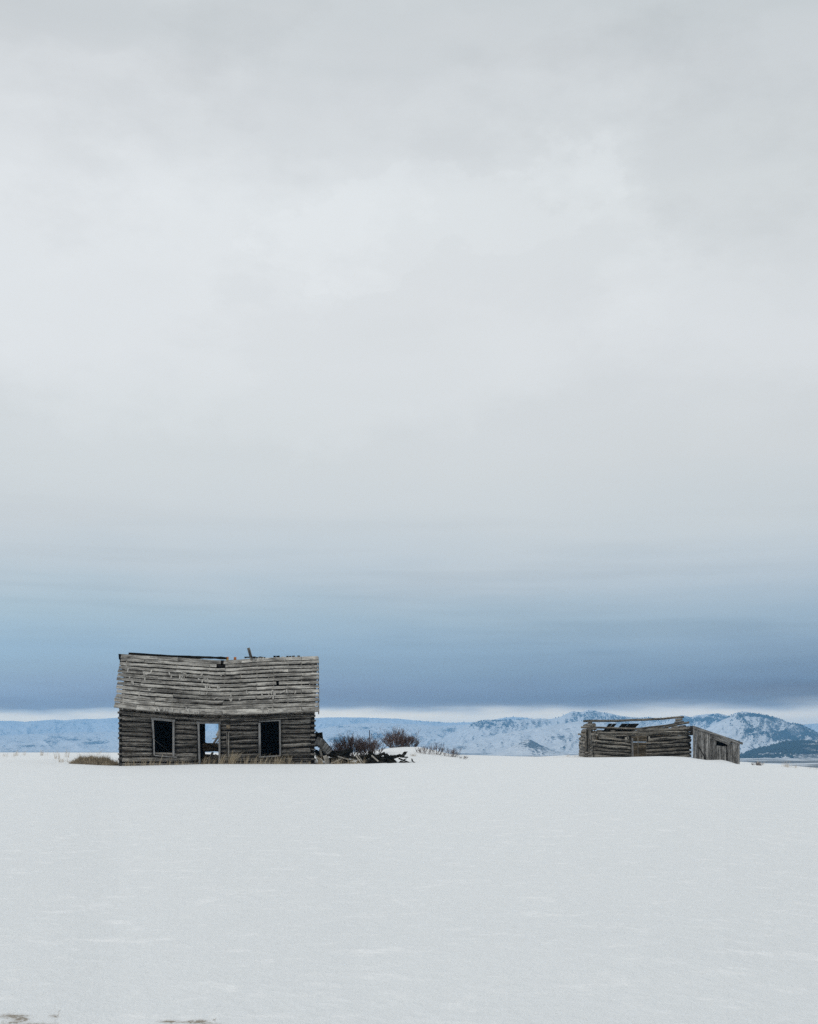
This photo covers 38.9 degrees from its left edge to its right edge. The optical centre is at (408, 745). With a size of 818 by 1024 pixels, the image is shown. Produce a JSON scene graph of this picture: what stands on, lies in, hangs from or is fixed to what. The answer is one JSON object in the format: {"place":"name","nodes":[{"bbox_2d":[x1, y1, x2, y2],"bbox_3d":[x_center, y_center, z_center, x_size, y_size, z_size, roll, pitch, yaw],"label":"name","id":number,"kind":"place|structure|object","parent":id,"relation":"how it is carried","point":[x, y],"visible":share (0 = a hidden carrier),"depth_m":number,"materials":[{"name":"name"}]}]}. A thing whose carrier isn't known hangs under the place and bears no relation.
{"place":"outdoors","nodes":[
{"label":"outdoors","id":0,"kind":"place"},
{"bbox_2d":[3,747,104,762],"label":"stubble grass","id":1,"kind":"structure","parent":0,"point":[62,760],"depth_m":54.44,"materials":[{"name":"plant"}]},
{"bbox_2d":[124,751,309,765],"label":"dry grass","id":2,"kind":"structure","parent":0,"point":[232,759],"depth_m":45.27,"materials":[{"name":"plant"}]},
{"bbox_2d":[0,723,470,751],"bbox_3d":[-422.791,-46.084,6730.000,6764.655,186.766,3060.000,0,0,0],"label":"rolling hills","id":3,"kind":"structure","parent":0,"point":[428,735],"depth_m":6347.89,"materials":[{"name":"white snow"}]},
{"bbox_2d":[315,754,414,763],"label":"heap grass","id":4,"kind":"structure","parent":0,"point":[321,762],"depth_m":45.69,"materials":[{"name":"plant"}]},
{"bbox_2d":[0,747,817,1023],"bbox_3d":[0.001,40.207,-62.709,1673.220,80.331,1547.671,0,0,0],"label":"snow field","id":5,"kind":"structure","parent":0,"point":[428,888],"depth_m":10.99,"materials":[{"name":"white snow"}]},
{"bbox_2d":[68,752,117,765],"bbox_3d":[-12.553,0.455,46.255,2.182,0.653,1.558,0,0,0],"label":"mound grass","id":6,"kind":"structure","parent":5,"relation":"on","point":[115,762],"depth_m":45.99,"materials":[{"name":"plant"}]},
{"bbox_2d":[114,648,319,765],"bbox_3d":[-7.936,-1.515,48.509,8.308,5.230,5.889,0,0,-6],"label":"log cabin","id":7,"kind":"object","parent":5,"relation":"on","point":[171,706],"visible":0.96,"depth_m":46.36,"materials":[{"name":"grey wood"}]},
{"bbox_2d":[151,717,176,757],"bbox_3d":[-9.652,-0.328,45.665,1.007,1.595,0.048,0,0,-6],"label":"window frame","id":8,"kind":"structure","parent":7,"relation":"in","point":[161,719],"depth_m":45.66,"materials":[{"name":"grey wood"}]},
{"bbox_2d":[258,720,280,757],"bbox_3d":[-5.537,-0.292,46.097,0.894,1.509,0.048,0,0,-6],"label":"window frame","id":9,"kind":"structure","parent":7,"relation":"in","point":[259,724],"depth_m":46.06,"materials":[{"name":"grey wood"}]},
{"bbox_2d":[323,755,328,763],"bbox_3d":[-3.299,0.574,46.152,0.266,0.421,0.131,0,0,0],"label":"broken plank","id":10,"kind":"object","parent":5,"relation":"on","point":[325,759],"visible":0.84,"depth_m":46.15,"materials":[{"name":"grey wood"}]},
{"bbox_2d":[330,742,344,750],"bbox_3d":[-3.172,0.169,53.128,1.142,0.745,1.075,0,0,0],"label":"bare bush","id":11,"kind":"object","parent":5,"relation":"on","point":[334,748],"visible":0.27,"depth_m":53.20,"materials":[{"name":"plant"}]},
{"bbox_2d":[330,754,347,759],"bbox_3d":[-2.823,0.443,46.802,0.966,0.216,0.165,0,0,38],"label":"fallen log","id":12,"kind":"object","parent":5,"relation":"on","point":[333,755],"visible":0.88,"depth_m":46.80,"materials":[{"name":"brown wood"}]},
{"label":"fallen log","id":13,"kind":"object","parent":12,"relation":"on","visible":0},
{"bbox_2d":[315,731,331,754],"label":"fallen roof panel","id":14,"kind":"structure","parent":13,"relation":"on","point":[322,744],"depth_m":47.29,"materials":[{"name":"grey wood"}]},
{"bbox_2d":[342,748,352,754],"bbox_3d":[-2.578,0.250,47.793,0.622,0.340,0.226,0,0,-43],"label":"broken plank","id":15,"kind":"object","parent":5,"relation":"on","point":[348,751],"visible":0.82,"depth_m":47.78,"materials":[{"name":"brown wood"}]},
{"bbox_2d":[331,733,370,756],"bbox_3d":[-2.593,-0.095,52.488,1.657,1.284,1.789,0,0,40],"label":"bare bush","id":16,"kind":"object","parent":5,"relation":"on","point":[350,742],"visible":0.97,"depth_m":52.33,"materials":[{"name":"brown plant"}]},
{"bbox_2d":[354,733,387,755],"bbox_3d":[-1.743,-0.127,52.939,1.703,1.169,1.497,0,0,0],"label":"bare bush","id":17,"kind":"object","parent":5,"relation":"on","point":[373,744],"visible":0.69,"depth_m":52.94,"materials":[{"name":"brown plant"}]},
{"bbox_2d":[377,727,413,747],"bbox_3d":[-0.603,-0.468,56.919,1.728,1.256,1.905,0,0,-17],"label":"bare bush","id":18,"kind":"object","parent":5,"relation":"on","point":[401,740],"visible":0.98,"depth_m":56.82,"materials":[{"name":"brown plant"}]},
{"bbox_2d":[392,729,420,746],"bbox_3d":[-0.106,-0.344,57.468,1.472,1.041,1.268,0,0,0],"label":"bare bush","id":19,"kind":"object","parent":5,"relation":"on","point":[414,740],"visible":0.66,"depth_m":57.46,"materials":[{"name":"brown plant"}]},
{"bbox_2d":[415,746,432,753],"bbox_3d":[0.711,0.148,52.996,0.859,0.472,0.802,0,0,-26],"label":"bare bush","id":20,"kind":"object","parent":5,"relation":"on","point":[420,750],"visible":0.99,"depth_m":53.02,"materials":[{"name":"plant"}]},
{"bbox_2d":[427,741,447,754],"bbox_3d":[1.278,0.081,53.448,0.864,0.669,0.866,0,0,35],"label":"bare bush","id":21,"kind":"object","parent":5,"relation":"on","point":[434,748],"visible":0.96,"depth_m":53.43,"materials":[{"name":"brown plant"}]},
{"bbox_2d":[442,748,460,756],"bbox_3d":[1.956,0.257,52.998,0.944,0.530,0.713,0,0,0],"label":"bare bush","id":22,"kind":"object","parent":5,"relation":"on","point":[452,752],"visible":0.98,"depth_m":52.92,"materials":[{"name":"plant"}]},
{"bbox_2d":[578,716,691,756],"bbox_3d":[12.322,-0.361,62.605,6.476,2.523,6.047,0,0,0],"label":"roofless log ruin","id":23,"kind":"object","parent":5,"relation":"on","point":[629,740],"visible":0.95,"depth_m":60.01,"materials":[{"name":"grey wood"}]},
{"bbox_2d":[685,726,742,763],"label":"board shed","id":24,"kind":"structure","parent":5,"relation":"on","point":[708,745],"depth_m":59.59,"materials":[{"name":"grey wood"}]},
{"bbox_2d":[0,717,817,735],"bbox_3d":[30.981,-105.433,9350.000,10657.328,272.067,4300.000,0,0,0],"label":"hills","id":25,"kind":"structure","parent":0,"point":[59,726],"depth_m":9126.83,"materials":[{"name":"snow"}]},
{"bbox_2d":[0,0,817,723],"label":"sky","id":26,"kind":"structure","parent":0,"point":[458,358],"materials":[{"name":"grey"}]},
{"bbox_2d":[205,752,817,767],"bbox_3d":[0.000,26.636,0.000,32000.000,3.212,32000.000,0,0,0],"label":"valley floor","id":27,"kind":"structure","parent":0,"point":[807,762],"depth_m":2083.19,"materials":[{"name":"white snow"}]},
{"bbox_2d":[488,739,568,755],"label":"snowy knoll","id":28,"kind":"structure","parent":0,"point":[527,747],"depth_m":3507.11,"materials":[{"name":"white snow"}]},
{"bbox_2d":[443,721,618,753],"bbox_3d":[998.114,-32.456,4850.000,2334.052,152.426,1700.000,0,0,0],"label":"snowy spur","id":29,"kind":"structure","parent":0,"point":[563,737],"depth_m":4574.47,"materials":[{"name":"white snow"}]},
{"bbox_2d":[432,710,728,751],"bbox_3d":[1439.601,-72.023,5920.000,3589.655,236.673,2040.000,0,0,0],"label":"rocky mountain","id":30,"kind":"structure","parent":0,"point":[463,735],"depth_m":5839.15,"materials":[{"name":"white snow"}]},
{"bbox_2d":[469,710,725,728],"bbox_3d":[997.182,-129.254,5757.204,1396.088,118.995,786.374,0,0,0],"label":"ridge junipers","id":31,"kind":"object","parent":30,"relation":"on","point":[693,721],"visible":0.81,"depth_m":5915.85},
{"bbox_2d":[566,754,814,768],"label":"stubble grass","id":32,"kind":"structure","parent":0,"point":[785,765],"depth_m":64.98,"materials":[{"name":"plant"}]},
{"bbox_2d":[690,712,817,753],"bbox_3d":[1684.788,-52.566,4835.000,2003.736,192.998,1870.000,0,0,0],"label":"mountain","id":33,"kind":"structure","parent":0,"point":[726,729],"depth_m":4611.55,"materials":[{"name":"white snow"}]},
{"bbox_2d":[724,712,817,744],"bbox_3d":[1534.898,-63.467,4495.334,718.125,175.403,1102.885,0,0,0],"label":"mountain junipers","id":34,"kind":"object","parent":33,"relation":"on","point":[784,733],"visible":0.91,"depth_m":4595.22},
{"bbox_2d":[760,740,817,757],"bbox_3d":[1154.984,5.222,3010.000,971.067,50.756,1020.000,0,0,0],"label":"wooded foothill","id":35,"kind":"structure","parent":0,"point":[810,755],"depth_m":2639.19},
{"bbox_2d":[740,739,817,757],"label":"foothill junipers","id":36,"kind":"object","parent":35,"relation":"on","point":[787,747],"visible":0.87,"depth_m":2808.07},
{"bbox_3d":[-1.184,0.659,46.189,0.734,0.231,0.218,0,0,0],"label":"fallen log","id":37,"kind":"object","parent":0,"visible":0},
{"bbox_2d":[375,755,394,759],"bbox_3d":[-0.957,0.454,46.599,0.143,0.188,1.235,0,0,40],"label":"fallen log","id":38,"kind":"object","parent":37,"relation":"on","point":[379,757],"visible":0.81,"depth_m":46.42,"materials":[{"name":"brown wood"}]}
]}

